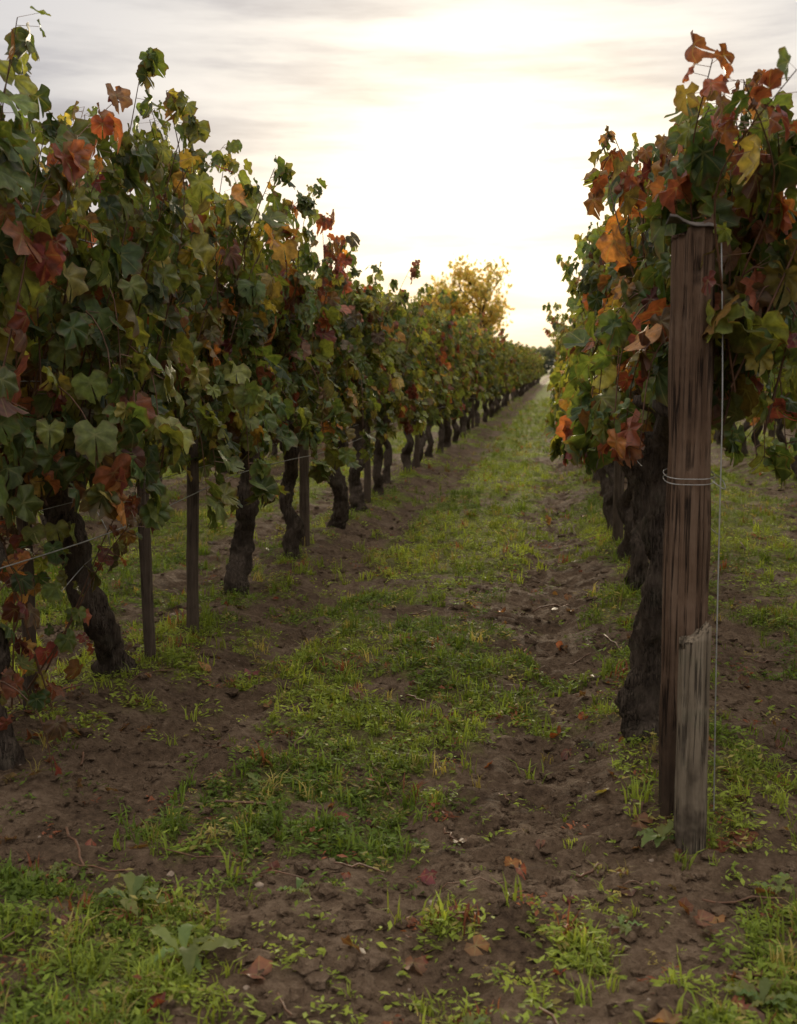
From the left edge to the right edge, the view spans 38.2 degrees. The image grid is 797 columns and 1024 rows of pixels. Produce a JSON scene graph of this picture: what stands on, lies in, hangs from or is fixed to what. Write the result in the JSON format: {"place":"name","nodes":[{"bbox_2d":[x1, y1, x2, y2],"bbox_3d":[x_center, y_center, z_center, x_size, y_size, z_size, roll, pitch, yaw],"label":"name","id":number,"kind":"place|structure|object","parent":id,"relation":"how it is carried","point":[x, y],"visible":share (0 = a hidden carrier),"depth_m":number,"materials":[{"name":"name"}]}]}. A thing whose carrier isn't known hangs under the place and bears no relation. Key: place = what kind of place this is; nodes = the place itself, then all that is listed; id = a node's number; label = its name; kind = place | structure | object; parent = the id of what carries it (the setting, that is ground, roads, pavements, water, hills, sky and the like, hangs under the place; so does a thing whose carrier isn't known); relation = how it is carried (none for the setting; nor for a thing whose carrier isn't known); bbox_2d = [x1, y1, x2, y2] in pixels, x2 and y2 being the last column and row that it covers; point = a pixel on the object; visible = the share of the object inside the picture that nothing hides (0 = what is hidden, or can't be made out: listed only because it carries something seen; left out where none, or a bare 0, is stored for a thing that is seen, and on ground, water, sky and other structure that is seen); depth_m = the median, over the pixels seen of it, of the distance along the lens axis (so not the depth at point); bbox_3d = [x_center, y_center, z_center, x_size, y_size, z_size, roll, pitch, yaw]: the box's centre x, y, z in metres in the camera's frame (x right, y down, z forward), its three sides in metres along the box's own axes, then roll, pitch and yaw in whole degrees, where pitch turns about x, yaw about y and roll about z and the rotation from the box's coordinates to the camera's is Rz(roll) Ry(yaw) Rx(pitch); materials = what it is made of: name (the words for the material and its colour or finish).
{"place":"outdoors","nodes":[
{"label":"outdoors","id":0,"kind":"place"},
{"bbox_2d":[0,369,796,1023],"bbox_3d":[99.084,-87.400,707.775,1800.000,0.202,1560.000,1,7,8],"label":"ground","id":1,"kind":"structure","parent":0,"point":[48,793],"depth_m":3.79,"materials":[{"name":"soil"}]},
{"bbox_2d":[16,386,38,710],"bbox_3d":[-1.364,0.128,4.195,0.063,1.404,0.059,-2,7,-14],"label":"vine stake","id":2,"kind":"object","parent":1,"relation":"on","point":[21,524],"visible":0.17,"depth_m":4.21,"materials":[{"name":"brown wood"}]},
{"bbox_2d":[19,862,65,880],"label":"broadleaf weed","id":3,"kind":"object","parent":1,"relation":"on","point":[57,865],"visible":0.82,"depth_m":2.89,"materials":[{"name":"green plant"}]},
{"bbox_2d":[0,492,154,792],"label":"grape vine","id":4,"kind":"object","parent":1,"relation":"on","point":[39,698],"visible":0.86,"depth_m":3.91,"materials":[{"name":"green plant"}]},
{"bbox_2d":[38,273,122,525],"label":"grape vine","id":5,"kind":"object","parent":1,"relation":"on","point":[43,519],"visible":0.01,"depth_m":8.66,"materials":[{"name":"green plant"}]},
{"bbox_2d":[0,6,174,770],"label":"grape vine","id":6,"kind":"object","parent":1,"relation":"on","point":[38,242],"visible":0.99,"depth_m":3.54,"materials":[{"name":"green plant"}]},
{"bbox_2d":[1,47,244,677],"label":"grape vine","id":7,"kind":"object","parent":1,"relation":"on","point":[153,277],"visible":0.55,"depth_m":4.13,"materials":[{"name":"green plant"}]},
{"bbox_2d":[96,871,168,915],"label":"broadleaf weed","id":8,"kind":"object","parent":1,"relation":"on","point":[133,882],"visible":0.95,"depth_m":2.73,"materials":[{"name":"green plant"}]},
{"bbox_2d":[127,300,155,660],"bbox_3d":[-1.028,-0.067,4.620,0.084,1.554,0.052,-6,9,-41],"label":"vine stake","id":9,"kind":"object","parent":1,"relation":"on","point":[145,555],"visible":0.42,"depth_m":4.65,"materials":[{"name":"brown wood"}]},
{"bbox_2d":[186,338,198,632],"bbox_3d":[-0.945,-0.062,5.250,0.059,1.455,0.096,3,8,25],"label":"vine stake","id":10,"kind":"object","parent":1,"relation":"on","point":[192,548],"visible":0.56,"depth_m":5.25,"materials":[{"name":"brown wood"}]},
{"bbox_2d":[35,100,317,500],"bbox_3d":[-0.945,-0.948,5.306,1.115,1.771,2.043,1,7,8],"label":"grape vine","id":11,"kind":"object","parent":10,"relation":"attached to","point":[235,305],"visible":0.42,"depth_m":5.22,"materials":[{"name":"green plant"}]},
{"bbox_2d":[149,923,241,975],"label":"broadleaf weed","id":12,"kind":"object","parent":1,"relation":"on","point":[189,955],"visible":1,"depth_m":2.46,"materials":[{"name":"green plant"}]},
{"bbox_2d":[149,145,342,594],"bbox_3d":[-0.872,-0.610,6.002,1.006,2.379,1.897,1,7,8],"label":"grape vine","id":13,"kind":"object","parent":1,"relation":"on","point":[299,286],"visible":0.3,"depth_m":6.29,"materials":[{"name":"green plant"}]},
{"bbox_2d":[245,772,266,785],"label":"broadleaf weed","id":14,"kind":"object","parent":1,"relation":"on","point":[253,777],"visible":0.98,"depth_m":3.53,"materials":[{"name":"green plant"}]},
{"bbox_2d":[269,438,278,459],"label":"grape vine","id":15,"kind":"object","parent":1,"relation":"on","point":[274,452],"visible":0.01,"depth_m":15.32,"materials":[{"name":"green plant"}]},
{"bbox_2d":[199,209,359,558],"bbox_3d":[-0.740,-0.735,7.276,1.027,2.252,1.363,0,7,-1],"label":"grape vine","id":16,"kind":"object","parent":1,"relation":"on","point":[324,336],"visible":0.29,"depth_m":6.97,"materials":[{"name":"green plant"}]},
{"bbox_2d":[276,877,314,896],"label":"broadleaf weed","id":17,"kind":"object","parent":1,"relation":"on","point":[299,882],"visible":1,"depth_m":2.74,"materials":[{"name":"green plant"}]},
{"bbox_2d":[299,324,309,546],"bbox_3d":[-0.638,-0.571,7.750,0.064,1.804,0.066,-6,9,-40],"label":"vine stake","id":18,"kind":"object","parent":1,"relation":"on","point":[304,511],"visible":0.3,"depth_m":7.78,"materials":[{"name":"brown wood"}]},
{"bbox_2d":[260,261,409,528],"bbox_3d":[-0.544,-0.856,8.565,1.149,2.184,2.488,1,7,8],"label":"grape vine","id":19,"kind":"object","parent":1,"relation":"on","point":[358,367],"visible":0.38,"depth_m":8.54,"materials":[{"name":"green plant"}]},
{"bbox_2d":[0,192,721,590],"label":"trellis wire","id":20,"kind":"object","parent":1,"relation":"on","point":[170,504],"visible":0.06,"depth_m":4.21,"materials":[{"name":"grey metal"}]},
{"bbox_2d":[364,422,370,502],"bbox_3d":[-0.282,-0.881,10.307,0.067,1.804,0.062,-5,9,-34],"label":"vine stake","id":21,"kind":"object","parent":1,"relation":"on","point":[367,480],"visible":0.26,"depth_m":10.36,"materials":[{"name":"brown wood"}]},
{"bbox_2d":[324,259,422,512],"bbox_3d":[-0.356,-1.049,9.742,1.050,2.229,2.166,1,7,8],"label":"grape vine","id":22,"kind":"object","parent":1,"relation":"on","point":[357,494],"visible":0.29,"depth_m":9.72,"materials":[{"name":"green plant"}]},
{"bbox_2d":[19,544,738,1023],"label":"pebbles","id":23,"kind":"object","parent":1,"relation":"on","point":[257,884],"visible":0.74,"depth_m":2.81,"materials":[{"name":"stone"}]},
{"bbox_2d":[346,273,433,483],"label":"grape vine","id":24,"kind":"object","parent":1,"relation":"on","point":[387,454],"visible":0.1,"depth_m":11.92,"materials":[{"name":"green plant"}]},
{"bbox_2d":[0,466,796,1023],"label":"soil clods","id":25,"kind":"object","parent":1,"relation":"on","point":[378,960],"visible":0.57,"depth_m":2.91,"materials":[{"name":"brown soil"}]},
{"bbox_2d":[0,446,796,1023],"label":"fallen leaves","id":26,"kind":"object","parent":1,"relation":"on","point":[422,962],"depth_m":2.98,"materials":[{"name":"brown plant"}]},
{"bbox_2d":[357,293,450,494],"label":"grape vine","id":27,"kind":"object","parent":1,"relation":"on","point":[414,347],"visible":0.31,"depth_m":10.67,"materials":[{"name":"green plant"}]},
{"bbox_2d":[415,420,419,467],"bbox_3d":[0.230,-1.333,13.944,0.064,1.804,0.070,-6,9,-41],"label":"vine stake","id":28,"kind":"object","parent":1,"relation":"on","point":[417,451],"visible":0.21,"depth_m":13.99,"materials":[{"name":"brown wood"}]},
{"bbox_2d":[411,838,428,849],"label":"broadleaf weed","id":29,"kind":"object","parent":1,"relation":"on","point":[422,841],"visible":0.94,"depth_m":3.10,"materials":[{"name":"green plant"}]},
{"bbox_2d":[394,301,452,470],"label":"grape vine","id":30,"kind":"object","parent":1,"relation":"on","point":[430,371],"visible":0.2,"depth_m":13.04,"materials":[{"name":"green plant"}]},
{"bbox_2d":[403,289,463,467],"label":"grape vine","id":31,"kind":"object","parent":1,"relation":"on","point":[440,352],"visible":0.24,"depth_m":13.92,"materials":[{"name":"green plant"}]},
{"bbox_2d":[406,285,461,307],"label":"autumn tree","id":32,"kind":"object","parent":1,"relation":"on","point":[415,296],"depth_m":85.36,"materials":[{"name":"yellow plant"}]},
{"bbox_2d":[406,282,472,457],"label":"grape vine","id":33,"kind":"object","parent":1,"relation":"on","point":[465,384],"visible":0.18,"depth_m":15.32,"materials":[{"name":"green plant"}]},
{"bbox_2d":[436,309,476,452],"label":"grape vine","id":34,"kind":"object","parent":1,"relation":"on","point":[458,374],"visible":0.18,"depth_m":16.50,"materials":[{"name":"green plant"}]},
{"bbox_2d":[442,314,483,446],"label":"grape vine","id":35,"kind":"object","parent":1,"relation":"on","point":[469,363],"visible":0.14,"depth_m":17.72,"materials":[{"name":"green plant"}]},
{"bbox_2d":[451,315,478,442],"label":"grape vine","id":36,"kind":"object","parent":1,"relation":"on","point":[456,428],"visible":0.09,"depth_m":18.87,"materials":[{"name":"green plant"}]},
{"bbox_2d":[420,252,514,336],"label":"autumn tree","id":37,"kind":"object","parent":1,"relation":"on","point":[477,291],"visible":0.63,"depth_m":70.39,"materials":[{"name":"yellow plant"}]},
{"bbox_2d":[471,398,473,427],"bbox_3d":[1.481,-2.473,22.887,0.067,1.804,0.067,-5,9,-33],"label":"vine stake","id":38,"kind":"object","parent":1,"relation":"on","point":[472,419],"visible":0.26,"depth_m":22.93,"materials":[{"name":"brown wood"}]},
{"bbox_2d":[459,323,489,433],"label":"grape vine","id":39,"kind":"object","parent":1,"relation":"on","point":[482,399],"visible":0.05,"depth_m":21.14,"materials":[{"name":"green plant"}]},
{"bbox_2d":[462,1012,486,1023],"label":"broadleaf weed","id":40,"kind":"object","parent":1,"relation":"on","point":[468,1019],"visible":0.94,"depth_m":2.26,"materials":[{"name":"green plant"}]},
{"bbox_2d":[459,312,493,437],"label":"grape vine","id":41,"kind":"object","parent":1,"relation":"on","point":[477,369],"visible":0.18,"depth_m":20.26,"materials":[{"name":"green plant"}]},
{"bbox_2d":[466,321,500,430],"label":"grape vine","id":42,"kind":"object","parent":1,"relation":"on","point":[493,380],"visible":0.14,"depth_m":22.40,"materials":[{"name":"green plant"}]},
{"bbox_2d":[469,316,504,426],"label":"grape vine","id":43,"kind":"object","parent":1,"relation":"on","point":[486,355],"visible":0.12,"depth_m":23.47,"materials":[{"name":"green plant"}]},
{"bbox_2d":[476,325,506,422],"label":"grape vine","id":44,"kind":"object","parent":1,"relation":"on","point":[502,341],"visible":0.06,"depth_m":24.71,"materials":[{"name":"green plant"}]},
{"bbox_2d":[482,330,502,417],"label":"grape vine","id":45,"kind":"object","parent":1,"relation":"on","point":[495,331],"visible":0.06,"depth_m":26.71,"materials":[{"name":"green plant"}]},
{"bbox_2d":[481,328,506,421],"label":"grape vine","id":46,"kind":"object","parent":1,"relation":"on","point":[497,358],"visible":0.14,"depth_m":25.69,"materials":[{"name":"green plant"}]},
{"bbox_2d":[487,333,508,417],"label":"grape vine","id":47,"kind":"object","parent":1,"relation":"on","point":[490,404],"visible":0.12,"depth_m":27.91,"materials":[{"name":"green plant"}]},
{"bbox_2d":[487,340,511,411],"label":"grape vine","id":48,"kind":"object","parent":1,"relation":"on","point":[510,341],"visible":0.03,"depth_m":31.55,"materials":[{"name":"green plant"}]},
{"bbox_2d":[488,337,512,414],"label":"grape vine","id":49,"kind":"object","parent":1,"relation":"on","point":[506,376],"visible":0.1,"depth_m":29.26,"materials":[{"name":"green plant"}]},
{"bbox_2d":[492,330,518,413],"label":"grape vine","id":50,"kind":"object","parent":1,"relation":"on","point":[511,364],"visible":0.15,"depth_m":30.49,"materials":[{"name":"green plant"}]},
{"bbox_2d":[498,340,516,410],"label":"grape vine","id":51,"kind":"object","parent":1,"relation":"on","point":[510,369],"visible":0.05,"depth_m":32.78,"materials":[{"name":"green plant"}]},
{"bbox_2d":[496,336,522,405],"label":"grape vine","id":52,"kind":"object","parent":1,"relation":"on","point":[517,366],"visible":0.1,"depth_m":36.17,"materials":[{"name":"green plant"}]},
{"bbox_2d":[501,343,518,407],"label":"grape vine","id":53,"kind":"object","parent":1,"relation":"on","point":[503,394],"visible":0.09,"depth_m":35.31,"materials":[{"name":"green plant"}]},
{"bbox_2d":[505,345,522,400],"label":"grape vine","id":54,"kind":"object","parent":1,"relation":"on","point":[516,373],"visible":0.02,"depth_m":37.31,"materials":[{"name":"green plant"}]},
{"bbox_2d":[507,342,523,404],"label":"grape vine","id":55,"kind":"object","parent":1,"relation":"on","point":[516,369],"visible":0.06,"depth_m":38.39,"materials":[{"name":"green plant"}]},
{"bbox_2d":[509,351,523,403],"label":"grape vine","id":56,"kind":"object","parent":1,"relation":"on","point":[520,371],"visible":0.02,"depth_m":39.50,"materials":[{"name":"green plant"}]},
{"bbox_2d":[510,344,526,400],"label":"grape vine","id":57,"kind":"object","parent":1,"relation":"on","point":[522,373],"visible":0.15,"depth_m":41.66,"materials":[{"name":"green plant"}]},
{"bbox_2d":[514,346,527,398],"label":"grape vine","id":58,"kind":"object","parent":1,"relation":"on","point":[524,370],"visible":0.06,"depth_m":44.00,"materials":[{"name":"green plant"}]},
{"bbox_2d":[516,341,527,397],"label":"grape vine","id":59,"kind":"object","parent":1,"relation":"on","point":[525,375],"visible":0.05,"depth_m":46.40,"materials":[{"name":"green plant"}]},
{"bbox_2d":[515,346,529,396],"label":"grape vine","id":60,"kind":"object","parent":1,"relation":"on","point":[526,352],"visible":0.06,"depth_m":44.94,"materials":[{"name":"green plant"}]},
{"bbox_2d":[517,352,533,395],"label":"grape vine","id":61,"kind":"object","parent":1,"relation":"on","point":[526,363],"visible":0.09,"depth_m":47.17,"materials":[{"name":"green plant"}]},
{"bbox_2d":[519,346,531,396],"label":"grape vine","id":62,"kind":"object","parent":1,"relation":"on","point":[529,374],"visible":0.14,"depth_m":48.66,"materials":[{"name":"green plant"}]},
{"bbox_2d":[521,351,530,395],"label":"grape vine","id":63,"kind":"object","parent":1,"relation":"on","point":[522,393],"visible":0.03,"depth_m":50.90,"materials":[{"name":"green plant"}]},
{"bbox_2d":[523,348,536,393],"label":"grape vine","id":64,"kind":"object","parent":1,"relation":"on","point":[533,357],"visible":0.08,"depth_m":54.58,"materials":[{"name":"green plant"}]},
{"bbox_2d":[528,355,537,390],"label":"grape vine","id":65,"kind":"object","parent":1,"relation":"on","point":[535,372],"visible":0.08,"depth_m":61.53,"materials":[{"name":"green plant"}]},
{"bbox_2d":[536,357,545,384],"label":"grape vine","id":66,"kind":"object","parent":1,"relation":"on","point":[541,368],"visible":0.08,"depth_m":83.89,"materials":[{"name":"green plant"}]},
{"bbox_2d":[527,345,556,373],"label":"distant tree line","id":67,"kind":"object","parent":1,"relation":"on","point":[548,352],"visible":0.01,"depth_m":243.09,"materials":[{"name":"green plant"}]},
{"bbox_2d":[543,327,563,397],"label":"grape vine","id":68,"kind":"object","parent":1,"relation":"on","point":[549,335],"depth_m":19.70,"materials":[{"name":"green plant"}]},
{"bbox_2d":[553,302,566,337],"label":"grape vine","id":69,"kind":"object","parent":1,"relation":"on","point":[556,305],"visible":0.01,"depth_m":16.08,"materials":[{"name":"green plant"}]},
{"bbox_2d":[553,330,570,360],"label":"grape vine","id":70,"kind":"object","parent":1,"relation":"on","point":[558,348],"depth_m":17.23,"materials":[{"name":"green plant"}]},
{"bbox_2d":[557,325,569,345],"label":"grape vine","id":71,"kind":"object","parent":1,"relation":"on","point":[567,326],"visible":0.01,"depth_m":15.85,"materials":[{"name":"green plant"}]},
{"bbox_2d":[547,314,585,466],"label":"grape vine","id":72,"kind":"object","parent":1,"relation":"on","point":[553,335],"visible":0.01,"depth_m":14.59,"materials":[{"name":"green plant"}]},
{"bbox_2d":[542,302,591,471],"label":"grape vine","id":73,"kind":"object","parent":1,"relation":"on","point":[558,327],"visible":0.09,"depth_m":12.94,"materials":[{"name":"green plant"}]},
{"bbox_2d":[550,277,599,481],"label":"grape vine","id":74,"kind":"object","parent":1,"relation":"on","point":[595,477],"visible":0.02,"depth_m":12.10,"materials":[{"name":"green plant"}]},
{"bbox_2d":[551,306,606,496],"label":"grape vine","id":75,"kind":"object","parent":1,"relation":"on","point":[602,473],"visible":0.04,"depth_m":10.88,"materials":[{"name":"green plant"}]},
{"bbox_2d":[545,254,625,494],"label":"grape vine","id":76,"kind":"object","parent":1,"relation":"on","point":[606,485],"visible":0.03,"depth_m":9.64,"materials":[{"name":"green plant"}]},
{"bbox_2d":[543,255,632,561],"bbox_3d":[1.401,-0.739,7.354,0.949,2.265,1.794,1,7,7],"label":"grape vine","id":77,"kind":"object","parent":1,"relation":"on","point":[625,510],"visible":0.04,"depth_m":7.18,"materials":[{"name":"green plant"}]},
{"bbox_2d":[569,233,613,532],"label":"grape vine","id":78,"kind":"object","parent":1,"relation":"on","point":[608,501],"visible":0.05,"depth_m":8.55,"materials":[{"name":"green plant"}]},
{"bbox_2d":[612,461,624,542],"bbox_3d":[1.517,-0.593,7.853,0.078,1.805,0.077,-5,9,-37],"label":"vine stake","id":79,"kind":"object","parent":1,"relation":"on","point":[618,524],"visible":0.26,"depth_m":7.89,"materials":[{"name":"brown wood"}]},
{"bbox_2d":[606,914,642,935],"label":"broadleaf weed","id":80,"kind":"object","parent":1,"relation":"on","point":[621,924],"visible":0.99,"depth_m":2.59,"materials":[{"name":"green plant"}]},
{"bbox_2d":[561,207,714,591],"bbox_3d":[1.272,-0.538,5.965,0.854,2.147,2.171,1,7,8],"label":"grape vine","id":81,"kind":"object","parent":1,"relation":"on","point":[594,285],"visible":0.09,"depth_m":6.08,"materials":[{"name":"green plant"}]},
{"bbox_2d":[635,819,683,847],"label":"broadleaf weed","id":82,"kind":"object","parent":1,"relation":"on","point":[663,830],"visible":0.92,"depth_m":3.05,"materials":[{"name":"green plant"}]},
{"bbox_2d":[555,78,794,645],"bbox_3d":[1.057,-0.426,4.420,0.894,2.306,1.764,1,7,8],"label":"grape vine","id":83,"kind":"object","parent":1,"relation":"on","point":[776,455],"visible":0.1,"depth_m":4.43,"materials":[{"name":"green plant"}]},
{"bbox_2d":[563,30,796,742],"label":"grape vine","id":84,"kind":"object","parent":1,"relation":"on","point":[751,207],"visible":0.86,"depth_m":3.22,"materials":[{"name":"green plant"}]},
{"bbox_2d":[658,213,725,817],"bbox_3d":[0.825,0.059,3.340,0.165,1.756,0.622,1,7,8],"label":"trellis end post","id":85,"kind":"object","parent":1,"relation":"on","point":[687,535],"visible":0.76,"depth_m":3.09,"materials":[{"name":"brown wood"}]},
{"bbox_2d":[673,622,711,854],"bbox_3d":[0.771,0.654,3.016,0.087,0.741,0.089,1,7,8],"label":"wooden stump post","id":86,"kind":"object","parent":1,"relation":"on","point":[691,776],"visible":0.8,"depth_m":2.98,"materials":[{"name":"grey wood"}]},
{"bbox_2d":[713,430,716,440],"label":"grape vine","id":87,"kind":"object","parent":1,"relation":"on","point":[715,437],"depth_m":19.27,"materials":[{"name":"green plant"}]},
{"bbox_2d":[716,418,724,444],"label":"grape vine","id":88,"kind":"object","parent":1,"relation":"on","point":[718,441],"visible":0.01,"depth_m":18.11,"materials":[{"name":"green plant"}]},
{"bbox_2d":[741,420,751,456],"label":"grape vine","id":89,"kind":"object","parent":1,"relation":"on","point":[747,426],"visible":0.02,"depth_m":15.68,"materials":[{"name":"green plant"}]},
{"bbox_2d":[728,312,781,463],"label":"grape vine","id":90,"kind":"object","parent":1,"relation":"on","point":[757,434],"visible":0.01,"depth_m":14.64,"materials":[{"name":"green plant"}]},
{"bbox_2d":[722,977,796,1012],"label":"broadleaf weed","id":91,"kind":"object","parent":1,"relation":"on","point":[764,985],"visible":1,"depth_m":2.29,"materials":[{"name":"green plant"}]},
{"bbox_2d":[746,313,796,480],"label":"grape vine","id":92,"kind":"object","parent":1,"relation":"on","point":[793,465],"visible":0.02,"depth_m":12.36,"materials":[{"name":"green plant"}]},
{"bbox_2d":[768,382,775,438],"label":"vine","id":93,"kind":"object","parent":1,"relation":"on","point":[771,433],"visible":0.05,"depth_m":13.77,"materials":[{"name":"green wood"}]},
{"bbox_2d":[751,872,796,895],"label":"broadleaf weed","id":94,"kind":"object","parent":1,"relation":"on","point":[781,880],"visible":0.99,"depth_m":2.79,"materials":[{"name":"green plant"}]},
{"bbox_2d":[771,312,786,470],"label":"grape vine","id":95,"kind":"object","parent":1,"relation":"on","point":[779,434],"visible":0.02,"depth_m":13.24,"materials":[{"name":"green plant"}]},
{"bbox_2d":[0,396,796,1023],"bbox_3d":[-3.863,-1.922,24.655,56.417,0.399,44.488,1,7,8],"label":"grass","id":96,"kind":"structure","parent":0,"point":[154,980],"depth_m":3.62,"materials":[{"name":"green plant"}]},
{"bbox_2d":[0,0,796,367],"label":"sky","id":97,"kind":"structure","parent":0,"point":[435,130],"materials":[{"name":"white"}]}
]}

